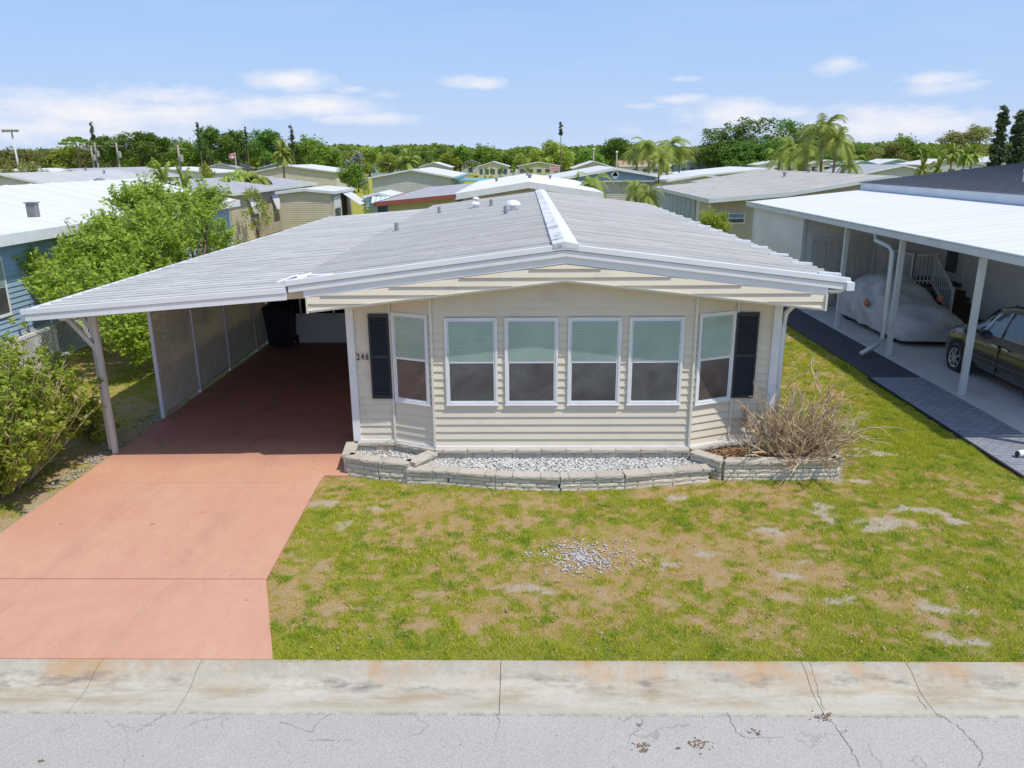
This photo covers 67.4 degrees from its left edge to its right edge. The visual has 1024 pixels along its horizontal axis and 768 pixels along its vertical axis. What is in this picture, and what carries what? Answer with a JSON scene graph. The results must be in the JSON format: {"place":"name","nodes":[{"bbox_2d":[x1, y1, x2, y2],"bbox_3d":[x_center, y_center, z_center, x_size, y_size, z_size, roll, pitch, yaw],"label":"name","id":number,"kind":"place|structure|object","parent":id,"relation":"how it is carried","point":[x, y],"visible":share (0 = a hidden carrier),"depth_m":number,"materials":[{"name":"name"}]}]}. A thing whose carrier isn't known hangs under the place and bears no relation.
{"place":"outdoors","nodes":[
{"label":"outdoors","id":0,"kind":"place"},
{"bbox_2d":[0,343,354,659],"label":"driveway","id":1,"kind":"structure","parent":0,"point":[253,441],"depth_m":10.57,"materials":[{"name":"concrete"}]},
{"bbox_2d":[261,300,298,344],"bbox_3d":[-6.214,-1.629,20.723,0.767,1.199,0.871,0,16,1],"label":"wheelie bin","id":2,"kind":"object","parent":1,"relation":"on","point":[280,320],"visible":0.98,"depth_m":20.39,"materials":[{"name":"black plastic"}]},
{"bbox_2d":[0,160,1023,663],"bbox_3d":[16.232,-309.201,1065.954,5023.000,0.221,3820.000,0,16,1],"label":"ground","id":3,"kind":"structure","parent":0,"point":[64,460],"depth_m":9.59,"materials":[{"name":"green plant"}]},
{"bbox_2d":[0,146,47,168],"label":"broadleaf tree","id":4,"kind":"object","parent":3,"relation":"on","point":[25,152],"visible":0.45,"depth_m":218.22,"materials":[{"name":"green plant"}]},
{"bbox_2d":[0,325,62,370],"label":"lattice screen","id":5,"kind":"object","parent":3,"relation":"on","point":[38,333],"visible":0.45,"depth_m":18.17,"materials":[{"name":"white paint"}]},
{"bbox_2d":[0,317,106,498],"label":"leafy shrub","id":6,"kind":"object","parent":3,"relation":"on","point":[32,401],"visible":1,"depth_m":11.49,"materials":[{"name":"green plant"}]},
{"bbox_2d":[40,144,90,168],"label":"broadleaf tree","id":7,"kind":"object","parent":3,"relation":"on","point":[63,163],"visible":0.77,"depth_m":214.67,"materials":[{"name":"green plant"}]},
{"bbox_2d":[58,136,92,167],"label":"umbrella tree","id":8,"kind":"object","parent":3,"relation":"on","point":[76,139],"visible":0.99,"depth_m":163.02,"materials":[{"name":"green plant"}]},
{"bbox_2d":[0,167,158,185],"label":"mobile home","id":9,"kind":"object","parent":3,"relation":"on","point":[22,178],"visible":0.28,"depth_m":56.32,"materials":[{"name":"white metal"}]},
{"bbox_2d":[60,394,120,442],"bbox_3d":[-7.630,0.632,13.777,0.986,0.833,0.946,13,21,38],"label":"croton shrub","id":10,"kind":"object","parent":3,"relation":"on","point":[93,434],"visible":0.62,"depth_m":13.72,"materials":[{"name":"green plant"}]},
{"bbox_2d":[70,136,110,167],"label":"broadleaf tree","id":11,"kind":"object","parent":3,"relation":"on","point":[87,158],"visible":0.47,"depth_m":214.86,"materials":[{"name":"green plant"}]},
{"bbox_2d":[91,134,128,166],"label":"broadleaf tree","id":12,"kind":"object","parent":3,"relation":"on","point":[107,156],"visible":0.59,"depth_m":207.06,"materials":[{"name":"green plant"}]},
{"bbox_2d":[44,404,178,488],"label":"edge stones","id":13,"kind":"object","parent":3,"relation":"on","point":[154,418],"visible":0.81,"depth_m":13.18,"materials":[{"name":"stone"}]},
{"bbox_2d":[0,178,239,364],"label":"mobile home","id":14,"kind":"object","parent":3,"relation":"on","point":[35,215],"visible":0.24,"depth_m":20.32,"materials":[{"name":"blue"}]},
{"bbox_2d":[0,257,12,318],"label":"window","id":15,"kind":"structure","parent":14,"relation":"in","point":[5,305],"depth_m":18.21,"materials":[{"name":"white paint"}]},
{"bbox_2d":[62,167,179,180],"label":"mobile home","id":16,"kind":"object","parent":3,"relation":"on","point":[138,170],"visible":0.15,"depth_m":102.38,"materials":[{"name":"white metal"}]},
{"bbox_2d":[11,171,240,370],"bbox_3d":[-10.096,-3.677,21.864,4.879,4.565,11.800,0,16,1],"label":"broadleaf tree","id":17,"kind":"object","parent":3,"relation":"on","point":[150,227],"visible":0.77,"depth_m":20.00,"materials":[{"name":"green plant"}]},
{"bbox_2d":[104,131,172,166],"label":"broadleaf tree","id":18,"kind":"object","parent":3,"relation":"on","point":[139,143],"visible":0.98,"depth_m":201.71,"materials":[{"name":"green plant"}]},
{"bbox_2d":[149,161,179,185],"bbox_3d":[-19.791,-10.320,44.175,1.648,4.816,1.584,0,16,1],"label":"palm tree","id":19,"kind":"object","parent":3,"relation":"on","point":[164,173],"visible":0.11,"depth_m":43.79,"materials":[{"name":"green plant"}]},
{"bbox_2d":[147,136,184,166],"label":"broadleaf tree","id":20,"kind":"object","parent":3,"relation":"on","point":[166,145],"visible":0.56,"depth_m":208.11,"materials":[{"name":"green plant"}]},
{"bbox_2d":[168,136,218,166],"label":"broadleaf tree","id":21,"kind":"object","parent":3,"relation":"on","point":[187,153],"visible":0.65,"depth_m":206.65,"materials":[{"name":"green plant"}]},
{"bbox_2d":[161,167,246,179],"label":"mobile home","id":22,"kind":"object","parent":3,"relation":"on","point":[195,171],"visible":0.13,"depth_m":129.89,"materials":[{"name":"white metal"}]},
{"bbox_2d":[191,125,223,165],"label":"broadleaf tree","id":23,"kind":"object","parent":3,"relation":"on","point":[209,136],"visible":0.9,"depth_m":201.50,"materials":[{"name":"green plant"}]},
{"bbox_2d":[215,129,255,165],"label":"broadleaf tree","id":24,"kind":"object","parent":3,"relation":"on","point":[230,139],"visible":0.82,"depth_m":201.97,"materials":[{"name":"green plant"}]},
{"bbox_2d":[167,175,317,243],"bbox_3d":[-20.997,-12.728,54.426,9.790,3.654,19.150,0,16,1],"label":"mobile home","id":25,"kind":"object","parent":3,"relation":"on","point":[244,231],"visible":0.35,"depth_m":50.86,"materials":[{"name":"beige"}]},
{"bbox_2d":[241,186,274,238],"bbox_3d":[-15.393,-10.233,46.350,1.827,3.369,3.764,0,16,1],"label":"slender shrub","id":26,"kind":"object","parent":3,"relation":"on","point":[255,194],"visible":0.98,"depth_m":45.98,"materials":[{"name":"green plant"}]},
{"bbox_2d":[242,128,285,164],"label":"broadleaf tree","id":27,"kind":"object","parent":3,"relation":"on","point":[263,141],"visible":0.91,"depth_m":200.01,"materials":[{"name":"green plant"}]},
{"bbox_2d":[271,139,292,177],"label":"palm tree","id":28,"kind":"object","parent":3,"relation":"on","point":[283,159],"visible":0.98,"depth_m":115.13,"materials":[{"name":"green plant"}]},
{"bbox_2d":[270,137,308,164],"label":"broadleaf tree","id":29,"kind":"object","parent":3,"relation":"on","point":[297,159],"visible":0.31,"depth_m":202.18,"materials":[{"name":"green plant"}]},
{"bbox_2d":[253,164,351,186],"bbox_3d":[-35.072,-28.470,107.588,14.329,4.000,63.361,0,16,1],"label":"mobile home","id":30,"kind":"object","parent":3,"relation":"on","point":[321,175],"visible":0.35,"depth_m":122.23,"materials":[{"name":"beige metal"}]},
{"bbox_2d":[275,185,365,230],"bbox_3d":[-12.767,-11.978,52.740,4.907,3.045,6.250,0,16,1],"label":"mobile home","id":31,"kind":"object","parent":3,"relation":"on","point":[300,206],"visible":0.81,"depth_m":49.95,"materials":[{"name":"beige"}]},
{"bbox_2d":[295,134,348,167],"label":"broadleaf tree","id":32,"kind":"object","parent":3,"relation":"on","point":[325,154],"visible":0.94,"depth_m":200.81,"materials":[{"name":"green plant"}]},
{"bbox_2d":[336,162,365,192],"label":"broadleaf tree","id":33,"kind":"object","parent":3,"relation":"on","point":[354,174],"visible":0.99,"depth_m":113.39,"materials":[{"name":"green plant"}]},
{"bbox_2d":[344,150,369,191],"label":"broadleaf tree","id":34,"kind":"object","parent":3,"relation":"on","point":[357,156],"visible":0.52,"depth_m":115.29,"materials":[{"name":"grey plant"}]},
{"bbox_2d":[354,144,381,176],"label":"broadleaf tree","id":35,"kind":"object","parent":3,"relation":"on","point":[370,152],"visible":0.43,"depth_m":215.84,"materials":[{"name":"green plant"}]},
{"bbox_2d":[362,190,403,212],"bbox_3d":[-9.330,-12.750,56.062,2.110,2.595,5.750,0,16,1],"label":"mobile home","id":36,"kind":"object","parent":3,"relation":"on","point":[370,199],"visible":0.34,"depth_m":53.80,"materials":[{"name":"teal"}]},
{"bbox_2d":[375,152,400,173],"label":"broadleaf tree","id":37,"kind":"object","parent":3,"relation":"on","point":[384,164],"visible":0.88,"depth_m":210.48,"materials":[{"name":"green plant"}]},
{"bbox_2d":[394,146,420,171],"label":"palm tree","id":38,"kind":"object","parent":3,"relation":"on","point":[406,162],"visible":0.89,"depth_m":86.34,"materials":[{"name":"green plant"}]},
{"bbox_2d":[368,167,493,201],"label":"mobile home","id":39,"kind":"object","parent":3,"relation":"on","point":[406,181],"visible":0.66,"depth_m":83.08,"materials":[{"name":"grey metal"}]},
{"bbox_2d":[20,189,854,459],"bbox_3d":[-1.064,-3.075,21.133,12.540,3.863,19.600,0,16,1],"label":"mobile home","id":40,"kind":"object","parent":3,"relation":"on","point":[539,323],"visible":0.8,"depth_m":12.31,"materials":[{"name":"beige plastic"}]},
{"bbox_2d":[390,312,430,406],"bbox_3d":[-1.624,-0.392,12.291,0.686,1.490,0.039,7,18,24],"label":"window","id":41,"kind":"structure","parent":40,"relation":"in","point":[409,332],"depth_m":12.28,"materials":[{"name":"glass"}]},
{"bbox_2d":[444,318,498,405],"bbox_3d":[-0.641,-0.340,12.125,0.848,1.430,0.039,0,16,1],"label":"window","id":42,"kind":"structure","parent":40,"relation":"in","point":[471,350],"depth_m":12.12,"materials":[{"name":"glass"}]},
{"bbox_2d":[504,317,558,405],"bbox_3d":[0.306,-0.343,12.109,0.859,1.430,0.039,0,16,1],"label":"window","id":43,"kind":"structure","parent":40,"relation":"in","point":[531,343],"depth_m":12.10,"materials":[{"name":"glass"}]},
{"bbox_2d":[566,317,621,405],"bbox_3d":[1.294,-0.346,12.092,0.853,1.430,0.039,0,16,1],"label":"window","id":44,"kind":"structure","parent":40,"relation":"in","point":[594,343],"depth_m":12.08,"materials":[{"name":"glass"}]},
{"bbox_2d":[626,317,684,405],"bbox_3d":[2.255,-0.348,12.075,0.872,1.430,0.039,0,16,1],"label":"window","id":45,"kind":"structure","parent":40,"relation":"in","point":[656,344],"depth_m":12.07,"materials":[{"name":"glass"}]},
{"bbox_2d":[693,310,736,405],"bbox_3d":[3.234,-0.405,12.207,0.704,1.490,0.039,-7,18,-21],"label":"window","id":46,"kind":"structure","parent":40,"relation":"in","point":[716,334],"depth_m":12.19,"materials":[{"name":"glass"}]},
{"bbox_2d":[440,143,480,171],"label":"broadleaf tree","id":47,"kind":"object","parent":3,"relation":"on","point":[462,152],"visible":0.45,"depth_m":210.56,"materials":[{"name":"green plant"}]},
{"bbox_2d":[374,172,602,211],"bbox_3d":[-1.018,-11.412,48.915,11.530,3.944,21.150,0,16,1],"label":"mobile home","id":48,"kind":"object","parent":3,"relation":"on","point":[424,198],"visible":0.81,"depth_m":39.19,"materials":[{"name":"beige metal"}]},
{"bbox_2d":[471,142,510,164],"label":"broadleaf tree","id":49,"kind":"object","parent":3,"relation":"on","point":[486,152],"visible":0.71,"depth_m":213.20,"materials":[{"name":"green plant"}]},
{"bbox_2d":[476,161,510,176],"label":"mobile home","id":50,"kind":"object","parent":3,"relation":"on","point":[497,166],"visible":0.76,"depth_m":197.55,"materials":[{"name":"beige"}]},
{"bbox_2d":[0,141,1011,173],"bbox_3d":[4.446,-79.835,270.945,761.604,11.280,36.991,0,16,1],"label":"wood","id":51,"kind":"object","parent":3,"relation":"on","point":[257,162],"visible":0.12,"depth_m":258.47,"materials":[{"name":"green plant"}]},
{"bbox_2d":[0,659,1023,717],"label":"sidewalk","id":52,"kind":"structure","parent":3,"relation":"on","point":[603,688],"depth_m":7.43,"materials":[{"name":"concrete"}]},
{"bbox_2d":[516,162,561,175],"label":"mobile home","id":53,"kind":"object","parent":3,"relation":"on","point":[540,168],"visible":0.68,"depth_m":199.50,"materials":[{"name":"yellow"}]},
{"bbox_2d":[525,139,574,169],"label":"broadleaf tree","id":54,"kind":"object","parent":3,"relation":"on","point":[554,149],"visible":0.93,"depth_m":206.78,"materials":[{"name":"green plant"}]},
{"bbox_2d":[501,536,663,583],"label":"stone chips","id":55,"kind":"object","parent":3,"relation":"on","point":[578,557],"visible":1,"depth_m":9.70,"materials":[{"name":"gravel"}]},
{"bbox_2d":[568,146,607,166],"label":"broadleaf tree","id":56,"kind":"object","parent":3,"relation":"on","point":[587,155],"visible":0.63,"depth_m":214.44,"materials":[{"name":"green plant"}]},
{"bbox_2d":[342,442,844,491],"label":"planter wall","id":57,"kind":"structure","parent":3,"relation":"on","point":[419,469],"depth_m":11.89,"materials":[{"name":"stone"}]},
{"bbox_2d":[689,446,824,464],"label":"dead leaves","id":58,"kind":"object","parent":57,"relation":"on","point":[729,451],"visible":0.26,"depth_m":12.50,"materials":[{"name":"plant"}]},
{"bbox_2d":[722,352,908,472],"bbox_3d":[4.733,0.390,12.309,2.800,1.762,2.624,0,16,1],"label":"dead shrub","id":59,"kind":"object","parent":57,"relation":"on","point":[785,440],"visible":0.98,"depth_m":11.98,"materials":[{"name":"brown plant"}]},
{"bbox_2d":[574,172,613,198],"bbox_3d":[4.816,-10.598,45.876,2.523,4.016,2.244,11,20,33],"label":"palm tree","id":60,"kind":"object","parent":3,"relation":"on","point":[591,181],"visible":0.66,"depth_m":45.16,"materials":[{"name":"green plant"}]},
{"bbox_2d":[544,166,670,204],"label":"mobile home","id":61,"kind":"object","parent":3,"relation":"on","point":[618,176],"visible":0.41,"depth_m":71.83,"materials":[{"name":"grey metal"}]},
{"bbox_2d":[595,137,637,160],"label":"broadleaf tree","id":62,"kind":"object","parent":3,"relation":"on","point":[612,146],"visible":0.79,"depth_m":216.80,"materials":[{"name":"green plant"}]},
{"bbox_2d":[620,180,649,202],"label":"palm tree","id":63,"kind":"object","parent":3,"relation":"on","point":[631,191],"visible":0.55,"depth_m":42.35,"materials":[{"name":"green plant"}]},
{"bbox_2d":[614,160,671,174],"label":"mobile home","id":64,"kind":"object","parent":3,"relation":"on","point":[624,165],"visible":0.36,"depth_m":190.48,"materials":[{"name":"beige"}]},
{"bbox_2d":[632,184,664,207],"bbox_3d":[7.226,-8.873,40.919,1.831,3.474,1.629,-5,17,-14],"label":"palm tree","id":65,"kind":"object","parent":3,"relation":"on","point":[649,198],"visible":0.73,"depth_m":40.52,"materials":[{"name":"green plant"}]},
{"bbox_2d":[629,137,668,172],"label":"palm tree","id":66,"kind":"object","parent":3,"relation":"on","point":[651,148],"visible":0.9,"depth_m":72.03,"materials":[{"name":"green plant"}]},
{"bbox_2d":[643,152,678,185],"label":"palm tree","id":67,"kind":"object","parent":3,"relation":"on","point":[662,163],"visible":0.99,"depth_m":66.46,"materials":[{"name":"green plant"}]},
{"bbox_2d":[653,136,693,174],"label":"palm tree","id":68,"kind":"object","parent":3,"relation":"on","point":[668,147],"visible":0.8,"depth_m":75.95,"materials":[{"name":"green plant"}]},
{"bbox_2d":[672,144,695,172],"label":"palm tree","id":69,"kind":"object","parent":3,"relation":"on","point":[678,157],"visible":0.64,"depth_m":77.59,"materials":[{"name":"green plant"}]},
{"bbox_2d":[655,172,719,185],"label":"mobile home","id":70,"kind":"object","parent":3,"relation":"on","point":[680,178],"visible":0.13,"depth_m":65.87,"materials":[{"name":"white metal"}]},
{"bbox_2d":[697,205,734,232],"bbox_3d":[9.239,-6.847,35.361,2.335,2.728,2.230,0,16,1],"label":"round shrub","id":71,"kind":"object","parent":3,"relation":"on","point":[716,221],"visible":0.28,"depth_m":34.82,"materials":[{"name":"green plant"}]},
{"bbox_2d":[687,127,750,167],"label":"broadleaf tree","id":72,"kind":"object","parent":3,"relation":"on","point":[719,138],"visible":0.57,"depth_m":200.81,"materials":[{"name":"green plant"}]},
{"bbox_2d":[668,166,775,175],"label":"mobile home","id":73,"kind":"object","parent":3,"relation":"on","point":[724,171],"visible":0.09,"depth_m":87.10,"materials":[{"name":"grey metal"}]},
{"bbox_2d":[703,139,760,167],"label":"broadleaf tree","id":74,"kind":"object","parent":3,"relation":"on","point":[729,157],"visible":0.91,"depth_m":194.73,"materials":[{"name":"green plant"}]},
{"bbox_2d":[717,116,776,158],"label":"broadleaf tree","id":75,"kind":"object","parent":3,"relation":"on","point":[741,128],"visible":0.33,"depth_m":201.22,"materials":[{"name":"green plant"}]},
{"bbox_2d":[741,137,794,163],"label":"broadleaf tree","id":76,"kind":"object","parent":3,"relation":"on","point":[763,153],"visible":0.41,"depth_m":194.38,"materials":[{"name":"green plant"}]},
{"bbox_2d":[653,168,899,239],"bbox_3d":[16.206,-10.788,45.991,13.594,4.142,20.370,0,16,1],"label":"mobile home","id":77,"kind":"object","parent":3,"relation":"on","point":[731,195],"visible":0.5,"depth_m":39.81,"materials":[{"name":"beige metal"}]},
{"bbox_2d":[761,118,815,162],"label":"broadleaf tree","id":78,"kind":"object","parent":3,"relation":"on","point":[791,128],"visible":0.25,"depth_m":199.46,"materials":[{"name":"green plant"}]},
{"bbox_2d":[770,135,812,170],"bbox_3d":[21.460,-15.993,59.609,2.988,6.348,2.950,-6,17,-19],"label":"palm tree","id":79,"kind":"object","parent":3,"relation":"on","point":[789,143],"visible":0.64,"depth_m":58.57,"materials":[{"name":"green plant"}]},
{"bbox_2d":[779,139,824,170],"bbox_3d":[21.161,-14.695,55.788,2.988,6.024,2.950,-4,17,-11],"label":"palm tree","id":80,"kind":"object","parent":3,"relation":"on","point":[811,149],"visible":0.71,"depth_m":55.36,"materials":[{"name":"green plant"}]},
{"bbox_2d":[794,112,847,171],"bbox_3d":[19.963,-13.684,49.919,3.202,7.421,3.160,3,17,11],"label":"palm tree","id":81,"kind":"object","parent":3,"relation":"on","point":[811,137],"visible":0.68,"depth_m":49.26,"materials":[{"name":"green plant"}]},
{"bbox_2d":[815,124,856,172],"bbox_3d":[20.077,-12.792,48.151,2.528,6.709,2.561,7,18,23],"label":"palm tree","id":82,"kind":"object","parent":3,"relation":"on","point":[841,143],"visible":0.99,"depth_m":47.29,"materials":[{"name":"green plant"}]},
{"bbox_2d":[835,154,864,173],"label":"palm tree","id":83,"kind":"object","parent":3,"relation":"on","point":[851,166],"visible":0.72,"depth_m":47.63,"materials":[{"name":"green plant"}]},
{"bbox_2d":[817,164,931,176],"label":"mobile home","id":84,"kind":"object","parent":3,"relation":"on","point":[889,170],"visible":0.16,"depth_m":89.88,"materials":[{"name":"grey"}]},
{"bbox_2d":[746,162,1023,394],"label":"mobile home","id":85,"kind":"object","parent":3,"relation":"on","point":[955,239],"visible":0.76,"depth_m":23.37,"materials":[{"name":"white metal"}]},
{"bbox_2d":[811,242,842,303],"bbox_3d":[10.371,-3.670,25.489,0.960,2.070,0.068,0,16,1],"label":"door","id":86,"kind":"structure","parent":85,"relation":"in","point":[826,256],"depth_m":25.32,"materials":[{"name":"grey metal"}]},
{"bbox_2d":[836,241,872,302],"bbox_3d":[11.361,-3.673,25.471,0.960,2.070,0.068,0,16,1],"label":"door","id":87,"kind":"structure","parent":85,"relation":"in","point":[859,254],"depth_m":25.33,"materials":[{"name":"grey metal"}]},
{"bbox_2d":[941,250,963,281],"bbox_3d":[13.961,-4.307,24.229,0.055,2.050,1.050,0,16,1],"label":"door","id":88,"kind":"structure","parent":85,"relation":"in","point":[952,260],"depth_m":24.27,"materials":[{"name":"white metal"}]},
{"bbox_2d":[879,140,913,161],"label":"broadleaf tree","id":89,"kind":"object","parent":3,"relation":"on","point":[903,156],"visible":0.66,"depth_m":212.88,"materials":[{"name":"green plant"}]},
{"bbox_2d":[888,132,936,160],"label":"broadleaf tree","id":90,"kind":"object","parent":3,"relation":"on","point":[912,147],"visible":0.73,"depth_m":214.16,"materials":[{"name":"green plant"}]},
{"bbox_2d":[894,159,985,171],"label":"mobile home","id":91,"kind":"object","parent":3,"relation":"on","point":[944,167],"visible":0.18,"depth_m":161.89,"materials":[{"name":"grey"}]},
{"bbox_2d":[935,130,978,158],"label":"broadleaf tree","id":92,"kind":"object","parent":3,"relation":"on","point":[956,138],"visible":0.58,"depth_m":222.09,"materials":[{"name":"green plant"}]},
{"bbox_2d":[962,123,995,157],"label":"broadleaf tree","id":93,"kind":"object","parent":3,"relation":"on","point":[976,130],"visible":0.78,"depth_m":219.40,"materials":[{"name":"green plant"}]},
{"bbox_2d":[985,104,1013,165],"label":"norfolk pine","id":94,"kind":"object","parent":3,"relation":"on","point":[998,150],"visible":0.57,"depth_m":89.47,"materials":[{"name":"green plant"}]},
{"bbox_2d":[1003,109,1023,163],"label":"norfolk pine","id":95,"kind":"object","parent":3,"relation":"on","point":[1016,148],"visible":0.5,"depth_m":94.12,"materials":[{"name":"green plant"}]},
{"bbox_2d":[0,712,1023,767],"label":"road","id":96,"kind":"structure","parent":0,"point":[52,740],"depth_m":6.76,"materials":[{"name":"grey asphalt"}]},
{"bbox_2d":[37,710,831,762],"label":"dirt crumbs","id":97,"kind":"object","parent":96,"relation":"on","point":[647,749],"visible":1,"depth_m":6.73,"materials":[{"name":"soil"}]},
{"bbox_2d":[0,0,1023,159],"label":"sky","id":98,"kind":"structure","parent":0,"point":[504,74],"materials":[{"name":"blue"}]},
{"bbox_2d":[357,449,717,472],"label":"gravel","id":99,"kind":"structure","parent":0,"point":[568,464],"depth_m":12.28,"materials":[{"name":"grey gravel"}]},
{"bbox_2d":[304,482,1023,655],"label":"leaf litter","id":100,"kind":"object","parent":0,"point":[604,637],"visible":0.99,"depth_m":9.28,"materials":[{"name":"plant"}]},
{"bbox_2d":[782,306,919,376],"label":"asphalt path","id":101,"kind":"structure","parent":0,"point":[847,349],"depth_m":20.08,"materials":[{"name":"grey asphalt"}]},
{"bbox_2d":[797,305,1023,432],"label":"carport slab","id":102,"kind":"structure","parent":0,"point":[998,398],"depth_m":17.76,"materials":[{"name":"grey concrete"}]},
{"bbox_2d":[841,273,964,341],"bbox_3d":[11.087,-2.323,22.047,2.046,1.521,4.648,0,16,1],"label":"covered car","id":103,"kind":"object","parent":102,"relation":"on","point":[922,315],"visible":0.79,"depth_m":21.29,"materials":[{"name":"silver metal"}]},
{"bbox_2d":[945,305,1023,388],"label":"car","id":104,"kind":"object","parent":102,"relation":"on","point":[998,348],"visible":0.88,"depth_m":16.39,"materials":[{"name":"grey paint"}]},
{"bbox_2d":[867,377,1023,479],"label":"paver path","id":105,"kind":"structure","parent":0,"point":[995,440],"depth_m":14.55,"materials":[{"name":"grey stone"}]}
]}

